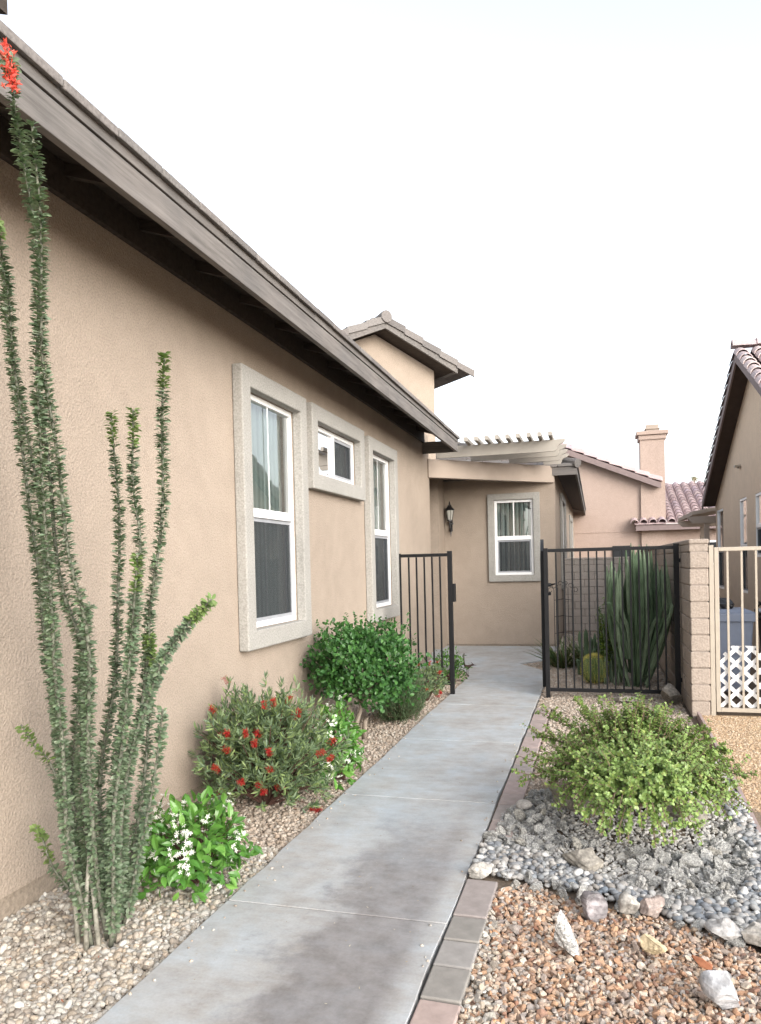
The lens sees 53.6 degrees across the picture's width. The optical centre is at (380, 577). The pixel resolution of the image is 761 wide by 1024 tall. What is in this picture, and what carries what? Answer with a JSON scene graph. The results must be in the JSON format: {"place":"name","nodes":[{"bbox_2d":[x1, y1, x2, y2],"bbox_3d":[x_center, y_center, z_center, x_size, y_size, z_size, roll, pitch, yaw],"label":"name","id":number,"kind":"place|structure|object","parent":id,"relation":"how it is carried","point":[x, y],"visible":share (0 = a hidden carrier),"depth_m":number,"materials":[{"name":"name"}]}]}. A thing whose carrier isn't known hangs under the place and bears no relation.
{"place":"outdoors","nodes":[
{"label":"outdoors","id":0,"kind":"place"},
{"bbox_2d":[95,646,556,1023],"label":"path","id":1,"kind":"structure","parent":0,"point":[304,963],"depth_m":3.33,"materials":[{"name":"concrete"}]},
{"bbox_2d":[128,708,530,994],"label":"stray gravel","id":2,"kind":"structure","parent":1,"relation":"on","point":[191,960],"depth_m":3.38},
{"bbox_2d":[0,0,760,523],"label":"sky","id":3,"kind":"structure","parent":0,"point":[561,198],"materials":[{"name":"white"}]},
{"bbox_2d":[19,631,760,1014],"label":"ground","id":4,"kind":"structure","parent":0,"point":[751,699],"depth_m":7.73,"materials":[{"name":"soil"}]},
{"bbox_2d":[0,839,282,1023],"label":"gravel bed","id":5,"kind":"object","parent":4,"relation":"on","point":[22,981],"visible":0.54,"depth_m":2.91,"materials":[{"name":"gravel"}]},
{"bbox_2d":[0,37,217,950],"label":"ocotillo","id":6,"kind":"object","parent":5,"relation":"on","point":[108,871],"visible":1,"depth_m":2.82,"materials":[{"name":"green plant"}]},
{"bbox_2d":[128,785,263,902],"bbox_3d":[-0.866,1.217,3.507,0.686,0.455,0.674,-1,1,16],"label":"jasmine","id":7,"kind":"object","parent":5,"relation":"on","point":[191,860],"visible":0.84,"depth_m":3.38,"materials":[{"name":"green plant"}]},
{"bbox_2d":[0,0,585,921],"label":"house","id":8,"kind":"structure","parent":4,"relation":"on","point":[312,480],"depth_m":4.80,"materials":[{"name":"beige paint"}]},
{"bbox_2d":[232,363,311,651],"bbox_3d":[-0.882,-0.502,5.881,0.222,2.020,1.242,-1,1,16],"label":"window","id":9,"kind":"structure","parent":8,"relation":"in","point":[264,533],"depth_m":5.93,"materials":[{"name":"white plastic"}]},
{"bbox_2d":[306,402,365,500],"bbox_3d":[-0.446,-1.173,7.321,0.150,0.750,1.550,-1,1,16],"label":"window","id":10,"kind":"structure","parent":8,"relation":"in","point":[330,456],"depth_m":7.28,"materials":[{"name":"white plastic"}]},
{"bbox_2d":[364,436,399,622],"bbox_3d":[-0.039,-0.539,8.838,0.222,2.050,1.233,-1,1,16],"label":"window","id":11,"kind":"structure","parent":8,"relation":"in","point":[377,540],"depth_m":9.01,"materials":[{"name":"white plastic"}]},
{"bbox_2d":[445,501,453,533],"bbox_3d":[1.206,-1.015,13.050,0.170,0.618,0.233,-1,1,16],"label":"wall lantern","id":12,"kind":"object","parent":8,"relation":"attached to","point":[449,510],"depth_m":12.99,"materials":[{"name":"black metal"}]},
{"bbox_2d":[436,431,568,464],"bbox_3d":[1.948,-1.971,11.858,1.915,0.237,2.002,-1,1,16],"label":"pergola","id":13,"kind":"object","parent":8,"relation":"on","point":[551,450],"visible":0.98,"depth_m":11.31,"materials":[{"name":"beige paint"}]},
{"bbox_2d":[487,492,540,581],"bbox_3d":[2.303,-0.689,12.936,1.060,1.505,0.270,-1,1,16],"label":"window","id":14,"kind":"structure","parent":8,"relation":"in","point":[514,548],"depth_m":12.90,"materials":[{"name":"white plastic"}]},
{"bbox_2d":[560,493,566,589],"bbox_3d":[3.715,-0.718,15.409,0.120,1.860,1.940,-1,1,16],"label":"window","id":15,"kind":"structure","parent":8,"relation":"in","point":[563,533],"depth_m":14.48,"materials":[{"name":"white plastic"}]},
{"bbox_2d":[569,515,573,557],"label":"window","id":16,"kind":"structure","parent":8,"relation":"in","point":[570,517],"depth_m":19.48,"materials":[{"name":"white plastic"}]},
{"bbox_2d":[166,670,467,848],"bbox_3d":[-0.006,1.347,7.203,0.914,0.063,6.633,-1,1,16],"label":"gravel bed","id":17,"kind":"object","parent":4,"relation":"on","point":[378,744],"visible":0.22,"depth_m":4.75,"materials":[{"name":"gravel"}]},
{"bbox_2d":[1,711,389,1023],"bbox_3d":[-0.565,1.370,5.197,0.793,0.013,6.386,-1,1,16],"label":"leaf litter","id":18,"kind":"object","parent":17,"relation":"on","point":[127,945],"visible":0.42,"depth_m":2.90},
{"bbox_2d":[187,669,352,813],"bbox_3d":[-0.660,1.014,4.674,0.961,0.815,1.089,-1,1,16],"label":"bottlebrush","id":19,"kind":"object","parent":17,"relation":"on","point":[265,753],"visible":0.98,"depth_m":4.48,"materials":[{"name":"green plant"}]},
{"bbox_2d":[308,693,367,793],"bbox_3d":[-0.306,1.121,5.100,0.365,0.600,0.821,-1,1,16],"label":"jasmine","id":20,"kind":"object","parent":17,"relation":"on","point":[340,726],"visible":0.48,"depth_m":5.09,"materials":[{"name":"green plant"}]},
{"bbox_2d":[300,610,439,739],"bbox_3d":[-0.068,0.825,6.428,1.144,1.097,1.188,-1,1,16],"label":"shrub","id":21,"kind":"object","parent":17,"relation":"on","point":[361,668],"visible":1,"depth_m":6.19,"materials":[{"name":"green plant"}]},
{"bbox_2d":[369,661,433,724],"bbox_3d":[0.185,1.084,7.107,0.666,0.619,0.986,-1,1,16],"label":"rosemary","id":22,"kind":"object","parent":17,"relation":"on","point":[397,711],"visible":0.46,"depth_m":6.92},
{"bbox_2d":[399,551,455,693],"bbox_3d":[0.532,0.530,8.399,0.632,1.641,0.071,-1,1,16],"label":"fence panel","id":23,"kind":"object","parent":17,"relation":"on","point":[451,591],"visible":0.68,"depth_m":8.35,"materials":[{"name":"black metal"}]},
{"bbox_2d":[413,658,449,700],"bbox_3d":[0.455,1.093,8.049,0.536,0.466,0.674,-1,1,16],"label":"bottlebrush","id":24,"kind":"object","parent":17,"relation":"on","point":[433,680],"visible":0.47,"depth_m":7.99,"materials":[{"name":"green plant"}]},
{"bbox_2d":[425,646,472,683],"bbox_3d":[0.827,1.105,9.305,0.603,0.514,0.567,-1,1,16],"label":"shrub","id":25,"kind":"object","parent":17,"relation":"on","point":[447,672],"visible":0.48,"depth_m":9.27,"materials":[{"name":"green plant"}]},
{"bbox_2d":[458,908,500,1023],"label":"gravel bed","id":26,"kind":"object","parent":4,"relation":"on","point":[480,987],"visible":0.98,"depth_m":2.58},
{"bbox_2d":[488,820,513,836],"bbox_3d":[0.660,1.394,4.104,0.141,0.060,0.244,-1,1,16],"label":"paver","id":27,"kind":"object","parent":4,"relation":"on","point":[493,824],"visible":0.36,"depth_m":4.12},
{"bbox_2d":[502,781,527,794],"bbox_3d":[0.867,1.374,4.829,0.141,0.060,0.256,-1,2,16],"label":"paver","id":28,"kind":"object","parent":4,"relation":"on","point":[511,787],"visible":0.62,"depth_m":4.81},
{"bbox_2d":[507,771,530,784],"bbox_3d":[0.938,1.369,5.079,0.141,0.060,0.255,-1,1,16],"label":"paver","id":29,"kind":"object","parent":4,"relation":"on","point":[513,777],"visible":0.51,"depth_m":5.07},
{"bbox_2d":[523,631,668,687],"bbox_3d":[3.343,1.188,12.011,1.886,0.078,6.952,-1,1,16],"label":"gravel bed","id":30,"kind":"object","parent":4,"relation":"on","point":[578,678],"visible":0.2,"depth_m":9.45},
{"bbox_2d":[525,635,583,668],"bbox_3d":[2.482,1.024,10.354,1.070,0.433,1.056,-1,1,16],"label":"aloe","id":31,"kind":"object","parent":30,"relation":"on","point":[553,658],"visible":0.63,"depth_m":10.28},
{"bbox_2d":[548,581,577,650],"bbox_3d":[2.744,0.644,11.293,0.436,1.188,0.020,-1,1,16],"label":"trellis","id":32,"kind":"object","parent":30,"relation":"on","point":[568,599],"visible":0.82,"depth_m":11.29,"materials":[{"name":"black metal"}]},
{"bbox_2d":[556,636,600,661],"bbox_3d":[2.834,1.013,10.351,0.906,0.437,0.984,-1,1,-6],"label":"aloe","id":33,"kind":"object","parent":30,"relation":"on","point":[577,650],"visible":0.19,"depth_m":10.44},
{"bbox_2d":[580,653,609,682],"bbox_3d":[2.535,1.075,8.924,0.354,0.379,0.354,-1,1,16],"label":"barrel cactus","id":34,"kind":"object","parent":30,"relation":"on","point":[594,668],"visible":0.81,"depth_m":8.83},
{"bbox_2d":[576,629,614,677],"bbox_3d":[2.731,0.929,9.542,0.506,0.638,0.438,-1,1,16],"label":"cactus","id":35,"kind":"object","parent":30,"relation":"on","point":[593,648],"visible":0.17,"depth_m":9.41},
{"bbox_2d":[595,597,621,684],"bbox_3d":[2.699,0.690,8.883,0.358,1.125,0.394,-1,1,16],"label":"euphorbia","id":36,"kind":"object","parent":30,"relation":"on","point":[602,647],"visible":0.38,"depth_m":8.87,"materials":[{"name":"green plant"}]},
{"bbox_2d":[606,543,673,687],"bbox_3d":[2.969,0.427,8.671,0.711,1.661,0.597,-1,1,16],"label":"cactus","id":37,"kind":"object","parent":30,"relation":"on","point":[635,617],"visible":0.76,"depth_m":8.53,"materials":[{"name":"plant"}]},
{"bbox_2d":[565,557,628,630],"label":"block wall","id":38,"kind":"structure","parent":4,"relation":"on","point":[593,596],"depth_m":15.64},
{"bbox_2d":[456,883,760,1023],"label":"gravel bed","id":39,"kind":"object","parent":4,"relation":"on","point":[665,991],"visible":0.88,"depth_m":2.69,"materials":[{"name":"gravel"}]},
{"bbox_2d":[529,881,543,892],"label":"rough rock","id":40,"kind":"object","parent":39,"relation":"on","point":[535,886],"visible":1,"depth_m":3.32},
{"bbox_2d":[556,887,568,901],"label":"rough rock","id":41,"kind":"object","parent":39,"relation":"on","point":[561,892],"visible":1,"depth_m":3.23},
{"bbox_2d":[553,910,579,955],"bbox_3d":[0.680,1.335,2.806,0.090,0.196,0.055,-29,-5,30],"label":"boulder","id":42,"kind":"object","parent":39,"relation":"on","point":[564,937],"visible":0.99,"depth_m":2.78,"materials":[{"name":"white stone"}]},
{"bbox_2d":[575,884,587,904],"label":"rough rock","id":43,"kind":"object","parent":39,"relation":"on","point":[582,888],"visible":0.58,"depth_m":3.19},
{"bbox_2d":[580,890,607,922],"bbox_3d":[0.868,1.345,3.075,0.084,0.128,0.099,-2,1,-40],"label":"boulder","id":44,"kind":"object","parent":39,"relation":"on","point":[595,906],"visible":0.99,"depth_m":3.06,"materials":[{"name":"stone"}]},
{"bbox_2d":[618,891,639,913],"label":"boulder","id":45,"kind":"object","parent":39,"relation":"on","point":[628,903],"visible":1,"depth_m":3.06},
{"bbox_2d":[640,934,667,954],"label":"boulder","id":46,"kind":"object","parent":39,"relation":"on","point":[650,944],"visible":1,"depth_m":2.74,"materials":[{"name":"beige stone"}]},
{"bbox_2d":[691,955,712,969],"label":"boulder","id":47,"kind":"object","parent":39,"relation":"on","point":[702,963],"visible":0.98,"depth_m":2.64,"materials":[{"name":"stone"}]},
{"bbox_2d":[699,970,739,1009],"bbox_3d":[1.095,1.340,2.438,0.085,0.137,0.127,-17,29,-41],"label":"boulder","id":48,"kind":"object","parent":39,"relation":"on","point":[718,989],"visible":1,"depth_m":2.42,"materials":[{"name":"white stone"}]},
{"bbox_2d":[704,917,741,940],"bbox_3d":[1.299,1.340,2.860,0.118,0.089,0.088,4,7,4],"label":"boulder","id":49,"kind":"object","parent":39,"relation":"on","point":[726,928],"visible":1,"depth_m":2.84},
{"bbox_2d":[724,936,745,947],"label":"rough rock","id":50,"kind":"object","parent":39,"relation":"on","point":[739,941],"visible":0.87,"depth_m":2.82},
{"bbox_2d":[465,714,760,1023],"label":"planting mound","id":51,"kind":"object","parent":4,"relation":"on","point":[502,882],"visible":0.06,"depth_m":3.37,"materials":[{"name":"soil"}]},
{"bbox_2d":[410,999,460,1023],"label":"paver","id":52,"kind":"object","parent":51,"relation":"on","point":[429,1012],"visible":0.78,"depth_m":2.43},
{"bbox_2d":[420,966,470,1005],"bbox_3d":[0.228,1.429,2.603,0.143,0.060,0.199,-1,2,16],"label":"paver","id":53,"kind":"object","parent":51,"relation":"on","point":[447,985],"visible":0.64,"depth_m":2.58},
{"bbox_2d":[433,940,478,971],"bbox_3d":[0.284,1.425,2.798,0.143,0.060,0.182,-1,1,16],"label":"paver","id":54,"kind":"object","parent":51,"relation":"on","point":[457,955],"visible":0.61,"depth_m":2.78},
{"bbox_2d":[444,916,486,943],"bbox_3d":[0.338,1.421,2.989,0.143,0.060,0.195,-2,0,16],"label":"paver","id":55,"kind":"object","parent":51,"relation":"on","point":[465,929],"visible":0.64,"depth_m":2.97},
{"bbox_2d":[453,879,497,918],"bbox_3d":[0.416,1.413,3.264,0.143,0.060,0.354,-1,2,16],"label":"paver","id":56,"kind":"object","parent":51,"relation":"on","point":[476,898],"visible":0.65,"depth_m":3.24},
{"bbox_2d":[468,862,493,879],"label":"boulder","id":57,"kind":"object","parent":51,"relation":"on","point":[479,870],"visible":1,"depth_m":3.47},
{"bbox_2d":[492,804,510,820],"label":"paver","id":58,"kind":"object","parent":51,"relation":"on","point":[500,809],"visible":0.35,"depth_m":4.37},
{"bbox_2d":[498,793,524,804],"bbox_3d":[0.802,1.380,4.600,0.141,0.060,0.212,-1,1,16],"label":"paver","id":59,"kind":"object","parent":51,"relation":"on","point":[508,799],"visible":0.48,"depth_m":4.60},
{"bbox_2d":[511,764,533,772],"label":"paver","id":60,"kind":"object","parent":51,"relation":"on","point":[525,767],"visible":0.39,"depth_m":5.29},
{"bbox_2d":[514,755,535,763],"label":"paver","id":61,"kind":"object","parent":51,"relation":"on","point":[518,760],"visible":0.46,"depth_m":5.50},
{"bbox_2d":[518,748,538,758],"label":"paver","id":62,"kind":"object","parent":51,"relation":"on","point":[522,752],"visible":0.44,"depth_m":5.74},
{"bbox_2d":[521,737,541,748],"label":"paver","id":63,"kind":"object","parent":51,"relation":"on","point":[528,742],"visible":0.49,"depth_m":6.00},
{"bbox_2d":[526,813,543,824],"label":"rough rock","id":64,"kind":"object","parent":51,"relation":"on","point":[533,819],"visible":0.94,"depth_m":4.10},
{"bbox_2d":[533,824,544,834],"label":"rough rock","id":65,"kind":"object","parent":51,"relation":"on","point":[538,828],"visible":0.93,"depth_m":3.96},
{"bbox_2d":[548,783,606,815],"bbox_3d":[1.153,1.243,4.214,0.382,0.175,0.251,10,1,-1],"label":"boulder","id":66,"kind":"object","parent":51,"relation":"on","point":[570,803],"visible":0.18,"depth_m":4.20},
{"bbox_2d":[572,836,582,849],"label":"rough rock","id":67,"kind":"object","parent":51,"relation":"on","point":[577,844],"visible":0.85,"depth_m":3.73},
{"bbox_2d":[562,847,603,870],"bbox_3d":[0.944,1.319,3.531,0.149,0.107,0.198,-2,1,-35],"label":"boulder","id":68,"kind":"object","parent":51,"relation":"on","point":[586,859],"visible":0.88,"depth_m":3.47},
{"bbox_2d":[472,759,760,930],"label":"river pebbles","id":69,"kind":"object","parent":51,"relation":"on","point":[519,862],"visible":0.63,"depth_m":3.36,"materials":[{"name":"gravel"}]},
{"bbox_2d":[557,879,574,891],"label":"rough rock","id":70,"kind":"object","parent":69,"relation":"on","point":[560,885],"visible":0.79,"depth_m":3.31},
{"bbox_2d":[741,921,760,946],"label":"boulder","id":71,"kind":"object","parent":69,"relation":"on","point":[751,932],"visible":1,"depth_m":2.80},
{"bbox_2d":[495,792,750,905],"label":"rock chips","id":72,"kind":"object","parent":51,"relation":"on","point":[608,850],"visible":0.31,"depth_m":3.77,"materials":[{"name":"gravel"}]},
{"bbox_2d":[513,809,526,822],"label":"rough rock","id":73,"kind":"object","parent":72,"relation":"on","point":[520,815],"visible":0.88,"depth_m":4.19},
{"bbox_2d":[542,831,554,841],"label":"rough rock","id":74,"kind":"object","parent":72,"relation":"on","point":[548,836],"visible":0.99,"depth_m":3.86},
{"bbox_2d":[629,844,646,853],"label":"rough rock","id":75,"kind":"object","parent":72,"relation":"on","point":[635,848],"visible":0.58,"depth_m":3.62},
{"bbox_2d":[638,860,656,870],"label":"rough rock","id":76,"kind":"object","parent":72,"relation":"on","point":[648,865],"visible":0.78,"depth_m":3.43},
{"bbox_2d":[654,850,671,865],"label":"rough rock","id":77,"kind":"object","parent":72,"relation":"on","point":[660,856],"visible":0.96,"depth_m":3.52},
{"bbox_2d":[626,858,638,870],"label":"rough rock","id":78,"kind":"object","parent":51,"relation":"on","point":[632,863],"visible":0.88,"depth_m":3.46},
{"bbox_2d":[511,692,757,847],"bbox_3d":[1.296,0.936,4.066,1.292,0.596,1.260,-1,1,35],"label":"elephant bush","id":79,"kind":"object","parent":51,"relation":"on","point":[639,756],"visible":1,"depth_m":3.85,"materials":[{"name":"green plant"}]},
{"bbox_2d":[635,875,645,887],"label":"rough rock","id":80,"kind":"object","parent":51,"relation":"on","point":[640,881],"visible":0.77,"depth_m":3.28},
{"bbox_2d":[639,895,664,917],"bbox_3d":[1.116,1.347,3.086,0.118,0.073,0.077,-2,1,-27],"label":"boulder","id":81,"kind":"object","parent":51,"relation":"on","point":[652,906],"visible":0.98,"depth_m":3.06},
{"bbox_2d":[645,871,658,887],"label":"rough rock","id":82,"kind":"object","parent":51,"relation":"on","point":[651,879],"visible":0.79,"depth_m":3.30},
{"bbox_2d":[661,881,672,894],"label":"rough rock","id":83,"kind":"object","parent":51,"relation":"on","point":[666,887],"visible":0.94,"depth_m":3.23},
{"bbox_2d":[659,869,675,878],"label":"rough rock","id":84,"kind":"object","parent":51,"relation":"on","point":[668,873],"visible":1,"depth_m":3.35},
{"bbox_2d":[668,866,687,881],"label":"rough rock","id":85,"kind":"object","parent":51,"relation":"on","point":[678,874],"visible":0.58,"depth_m":3.36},
{"bbox_2d":[664,793,707,829],"bbox_3d":[1.631,1.241,4.021,0.246,0.192,0.324,-1,1,6],"label":"boulder","id":86,"kind":"object","parent":51,"relation":"on","point":[669,808],"visible":0.2,"depth_m":3.93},
{"bbox_2d":[678,853,702,868],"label":"rough rock","id":87,"kind":"object","parent":51,"relation":"on","point":[689,860],"visible":0.84,"depth_m":3.47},
{"bbox_2d":[689,874,702,887],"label":"rough rock","id":88,"kind":"object","parent":51,"relation":"on","point":[696,880],"visible":0.74,"depth_m":3.31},
{"bbox_2d":[699,847,713,860],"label":"rough rock","id":89,"kind":"object","parent":51,"relation":"on","point":[705,853],"visible":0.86,"depth_m":3.57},
{"bbox_2d":[698,884,719,892],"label":"rough rock","id":90,"kind":"object","parent":51,"relation":"on","point":[706,888],"visible":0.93,"depth_m":3.22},
{"bbox_2d":[703,872,715,884],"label":"rough rock","id":91,"kind":"object","parent":51,"relation":"on","point":[709,878],"visible":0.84,"depth_m":3.32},
{"bbox_2d":[713,856,723,870],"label":"rough rock","id":92,"kind":"object","parent":51,"relation":"on","point":[717,862],"visible":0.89,"depth_m":3.46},
{"bbox_2d":[712,870,727,881],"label":"rough rock","id":93,"kind":"object","parent":51,"relation":"on","point":[721,876],"visible":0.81,"depth_m":3.34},
{"bbox_2d":[710,837,730,850],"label":"rough rock","id":94,"kind":"object","parent":51,"relation":"on","point":[720,844],"visible":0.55,"depth_m":3.67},
{"bbox_2d":[723,820,736,834],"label":"rough rock","id":95,"kind":"object","parent":51,"relation":"on","point":[729,826],"visible":0.88,"depth_m":3.84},
{"bbox_2d":[726,876,739,886],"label":"rough rock","id":96,"kind":"object","parent":51,"relation":"on","point":[732,881],"visible":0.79,"depth_m":3.29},
{"bbox_2d":[741,848,752,861],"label":"rough rock","id":97,"kind":"object","parent":51,"relation":"on","point":[746,854],"visible":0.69,"depth_m":3.56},
{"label":"rough rock","id":98,"kind":"object","parent":51,"relation":"on","visible":0},
{"bbox_2d":[516,799,531,810],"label":"boulder","id":99,"kind":"object","parent":98,"relation":"on","point":[524,804],"visible":0.96,"depth_m":4.29,"materials":[{"name":"grey stone"}]},
{"bbox_2d":[525,685,703,794],"bbox_3d":[1.996,1.311,6.523,1.424,0.058,4.439,-1,1,16],"label":"gravel bed","id":100,"kind":"object","parent":4,"relation":"on","point":[565,704],"visible":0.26,"depth_m":7.51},
{"bbox_2d":[543,543,681,697],"bbox_3d":[2.408,0.490,7.854,1.364,1.651,0.056,-1,1,16],"label":"fence panel","id":101,"kind":"object","parent":100,"relation":"on","point":[676,561],"visible":0.88,"depth_m":7.83,"materials":[{"name":"black metal"}]},
{"bbox_2d":[540,539,554,686],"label":"gate","id":102,"kind":"structure","parent":101,"relation":"attached to","point":[542,610],"depth_m":8.09,"materials":[{"name":"black metal"}]},
{"bbox_2d":[661,683,682,703],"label":"boulder","id":103,"kind":"object","parent":100,"relation":"on","point":[669,692],"visible":0.98,"depth_m":7.43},
{"bbox_2d":[562,424,715,558],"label":"house","id":104,"kind":"structure","parent":4,"relation":"on","point":[644,504],"depth_m":23.73,"materials":[{"name":"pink paint"}]},
{"bbox_2d":[612,545,631,556],"bbox_3d":[7.631,-0.809,23.788,0.580,0.400,0.040,-1,1,16],"label":"window","id":105,"kind":"structure","parent":104,"relation":"in","point":[617,553],"depth_m":23.79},
{"bbox_2d":[640,539,710,717],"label":"block wall","id":106,"kind":"structure","parent":4,"relation":"on","point":[694,625],"depth_m":6.95,"materials":[{"name":"concrete"}]},
{"bbox_2d":[708,545,760,715],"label":"side gate","id":107,"kind":"structure","parent":106,"relation":"attached to","point":[717,691],"depth_m":6.90,"materials":[{"name":"beige metal"}]},
{"bbox_2d":[708,607,754,691],"bbox_3d":[3.718,0.754,8.008,0.430,0.855,0.540,-1,1,16],"label":"trash bin","id":108,"kind":"object","parent":4,"relation":"on","point":[735,623],"visible":0.33,"depth_m":7.78,"materials":[{"name":"blue plastic"}]},
{"bbox_2d":[702,715,760,814],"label":"gravel yard","id":109,"kind":"structure","parent":4,"relation":"on","point":[743,748],"depth_m":5.90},
{"bbox_2d":[697,712,760,834],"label":"garden edging","id":110,"kind":"object","parent":109,"relation":"on","point":[700,719],"visible":0.29,"depth_m":4.62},
{"bbox_2d":[754,601,760,647],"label":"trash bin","id":111,"kind":"object","parent":4,"relation":"on","point":[759,615],"visible":0.54,"depth_m":8.25,"materials":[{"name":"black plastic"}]},
{"bbox_2d":[677,337,760,648],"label":"house","id":112,"kind":"structure","parent":0,"point":[732,491],"depth_m":13.24,"materials":[{"name":"beige paint"}]},
{"bbox_2d":[717,509,723,588],"bbox_3d":[7.060,-0.591,15.552,0.070,1.636,0.796,-1,1,16],"label":"window","id":113,"kind":"structure","parent":112,"relation":"in","point":[720,512],"depth_m":15.65,"materials":[{"name":"white plastic"}]},
{"bbox_2d":[740,497,747,592],"bbox_3d":[6.371,-0.562,13.133,0.070,1.656,0.666,-1,1,16],"label":"window","id":114,"kind":"structure","parent":112,"relation":"in","point":[743,502],"depth_m":13.20,"materials":[{"name":"white plastic"}]},
{"bbox_2d":[755,492,760,556],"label":"window","id":115,"kind":"structure","parent":112,"relation":"in","point":[758,496],"depth_m":12.03,"materials":[{"name":"white plastic"}]},
{"bbox_2d":[708,598,733,608],"bbox_3d":[3.589,0.285,8.031,0.338,0.144,0.160,-1,1,22],"label":"garbage bag","id":116,"kind":"object","parent":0,"point":[722,603],"visible":0.48,"depth_m":7.95,"materials":[{"name":"black plastic"}]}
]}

